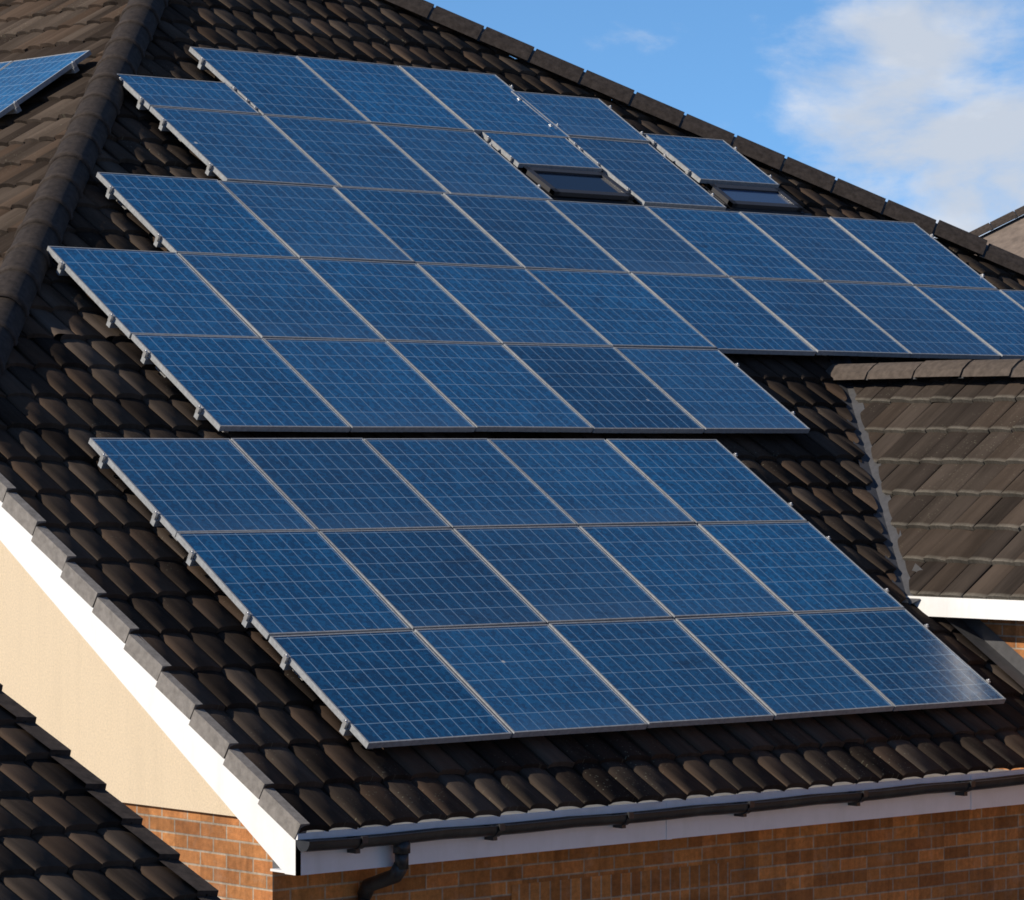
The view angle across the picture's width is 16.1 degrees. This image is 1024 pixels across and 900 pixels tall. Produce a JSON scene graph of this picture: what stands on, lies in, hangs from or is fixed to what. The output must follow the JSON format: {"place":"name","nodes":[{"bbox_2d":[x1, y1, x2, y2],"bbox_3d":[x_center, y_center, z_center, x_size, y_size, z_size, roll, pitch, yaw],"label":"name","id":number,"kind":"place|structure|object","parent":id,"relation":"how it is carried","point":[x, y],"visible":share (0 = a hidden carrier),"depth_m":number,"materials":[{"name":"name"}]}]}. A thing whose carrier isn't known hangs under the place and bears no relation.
{"place":"outdoors","nodes":[
{"label":"outdoors","id":0,"kind":"place"},
{"bbox_2d":[0,704,207,899],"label":"garage tiles","id":1,"kind":"object","parent":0,"point":[65,834],"visible":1,"depth_m":15.09,"materials":[{"name":"black tile"}]},
{"bbox_2d":[0,683,220,899],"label":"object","id":2,"kind":"structure","parent":1,"relation":"attached to","point":[138,829],"depth_m":15.51,"materials":[{"name":"black tile"}]},
{"bbox_2d":[0,334,906,635],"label":"roof tiles","id":3,"kind":"object","parent":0,"point":[66,398],"visible":0.29,"depth_m":21.54,"materials":[{"name":"black tile"}]},
{"bbox_2d":[0,541,1023,899],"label":"house walls","id":4,"kind":"structure","parent":0,"point":[64,685],"depth_m":19.85,"materials":[{"name":"orange brick"}]},
{"bbox_2d":[0,501,300,875],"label":"barge board","id":5,"kind":"object","parent":4,"relation":"attached to","point":[276,841],"visible":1,"depth_m":19.05,"materials":[{"name":"white plastic"}]},
{"bbox_2d":[29,314,994,788],"bbox_3d":[0.843,-1.160,26.315,13.720,6.116,9.668,0,0,-41],"label":"roof underlay","id":6,"kind":"object","parent":4,"relation":"on","point":[861,360],"visible":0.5,"depth_m":26.80,"materials":[{"name":"black"}]},
{"bbox_2d":[0,0,127,266],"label":"roof tiles","id":7,"kind":"object","parent":6,"relation":"attached to","point":[32,132],"visible":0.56,"depth_m":26.56,"materials":[{"name":"brown tile"}]},
{"bbox_2d":[5,61,79,114],"bbox_3d":[-4.401,-2.610,27.519,0.607,0.479,3.070,0,0,-41],"label":"panel mounting","id":8,"kind":"object","parent":7,"relation":"on","point":[17,108],"visible":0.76,"depth_m":26.32,"materials":[{"name":"metal"}]},
{"bbox_2d":[0,50,91,117],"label":"roof solar panels","id":9,"kind":"object","parent":7,"relation":"on","point":[22,81],"visible":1,"depth_m":26.67,"materials":[{"name":"blue glass"}]},
{"bbox_2d":[0,0,168,374],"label":"hip tiles","id":10,"kind":"object","parent":6,"relation":"attached to","point":[28,257],"visible":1,"depth_m":24.13,"materials":[{"name":"concrete"}]},
{"bbox_2d":[0,473,309,839],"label":"verge cloak","id":11,"kind":"object","parent":6,"relation":"attached to","point":[249,775],"visible":1,"depth_m":19.04,"materials":[{"name":"concrete"}]},
{"bbox_2d":[116,92,703,749],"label":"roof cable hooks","id":12,"kind":"object","parent":6,"relation":"on","point":[226,432],"visible":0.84,"depth_m":23.72,"materials":[{"name":"silver metal"}]},
{"bbox_2d":[56,57,990,735],"bbox_3d":[1.415,-0.671,25.547,12.160,4.466,6.920,0,0,-41],"label":"panel mounting","id":13,"kind":"object","parent":6,"relation":"on","point":[192,561],"visible":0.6,"depth_m":22.32,"materials":[{"name":"metal"}]},
{"bbox_2d":[47,47,1023,748],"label":"solar panels","id":14,"kind":"object","parent":13,"relation":"on","point":[361,247],"visible":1,"depth_m":23.15,"materials":[{"name":"blue glass"}]},
{"bbox_2d":[520,167,640,204],"bbox_3d":[0.518,-1.944,27.453,1.020,0.384,0.533,0,0,-41],"label":"roof window","id":15,"kind":"structure","parent":6,"relation":"on","point":[577,186],"depth_m":27.42,"materials":[{"name":"grey"}]},
{"bbox_2d":[383,0,1023,274],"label":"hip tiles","id":16,"kind":"object","parent":6,"relation":"attached to","point":[768,157],"visible":0.98,"depth_m":29.73,"materials":[{"name":"concrete"}]},
{"bbox_2d":[703,184,811,215],"bbox_3d":[1.945,-1.931,28.685,0.990,0.336,0.456,0,0,-41],"label":"roof window","id":17,"kind":"structure","parent":6,"relation":"on","point":[735,198],"depth_m":28.65,"materials":[{"name":"grey"}]},
{"bbox_2d":[829,355,919,603],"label":"roof valley","id":18,"kind":"structure","parent":6,"relation":"attached to","point":[868,464],"depth_m":24.67,"materials":[{"name":"grey metal"}]},
{"bbox_2d":[270,769,1023,875],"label":"fascia board","id":19,"kind":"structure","parent":4,"relation":"attached to","point":[319,862],"depth_m":19.72,"materials":[{"name":"white plastic"}]},
{"bbox_2d":[272,769,1006,867],"bbox_3d":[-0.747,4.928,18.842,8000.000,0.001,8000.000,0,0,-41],"label":"gutter","id":20,"kind":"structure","parent":19,"relation":"attached to","point":[274,865],"depth_m":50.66,"materials":[{"name":"black plastic"}]},
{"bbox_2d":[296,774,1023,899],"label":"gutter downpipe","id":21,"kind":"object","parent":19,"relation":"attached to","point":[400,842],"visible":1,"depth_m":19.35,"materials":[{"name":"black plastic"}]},
{"bbox_2d":[846,381,1010,385],"bbox_3d":[6.155,0.246,21.964,3.606,1.438,11.235,0,0,-41],"label":"wing underlay","id":22,"kind":"object","parent":4,"relation":"on","point":[919,383],"visible":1,"depth_m":25.73,"materials":[{"name":"black"}]},
{"bbox_2d":[826,359,1023,379],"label":"ridge tiles","id":23,"kind":"object","parent":22,"relation":"on","point":[932,369],"visible":1,"depth_m":25.49,"materials":[{"name":"concrete"}]},
{"bbox_2d":[912,563,1023,687],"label":"roof flashing","id":24,"kind":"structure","parent":22,"relation":"attached to","point":[994,647],"depth_m":22.98,"materials":[{"name":"grey metal"}]},
{"bbox_2d":[19,0,1023,360],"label":"roof tiles","id":25,"kind":"object","parent":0,"point":[139,142],"visible":0.27,"depth_m":28.16,"materials":[{"name":"black tile"}]},
{"bbox_2d":[137,603,1023,832],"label":"roof tiles","id":26,"kind":"object","parent":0,"point":[252,696],"visible":0.41,"depth_m":19.58,"materials":[{"name":"black tile"}]},
{"bbox_2d":[425,0,1023,237],"label":"sky","id":27,"kind":"structure","parent":0,"point":[916,105],"materials":[{"name":"blue"}]},
{"bbox_2d":[852,376,1023,385],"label":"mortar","id":28,"kind":"object","parent":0,"point":[990,378],"visible":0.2,"depth_m":25.50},
{"bbox_2d":[853,376,1023,599],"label":"wing tiles","id":29,"kind":"object","parent":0,"point":[948,457],"visible":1,"depth_m":24.25,"materials":[{"name":"brown tile"}]},
{"bbox_2d":[906,596,1023,657],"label":"wing wall","id":30,"kind":"structure","parent":0,"point":[1003,620],"depth_m":22.90,"materials":[{"name":"white paint"}]},
{"bbox_2d":[974,215,1023,769],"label":"neighbour house","id":31,"kind":"structure","parent":0,"point":[1008,236],"depth_m":59.63,"materials":[{"name":"beige render"},{"name":"concrete roof tile"}]},
{"bbox_2d":[969,206,1023,235],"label":"roof edge","id":32,"kind":"object","parent":31,"relation":"on","point":[1000,221],"visible":0.16,"depth_m":60.01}
]}

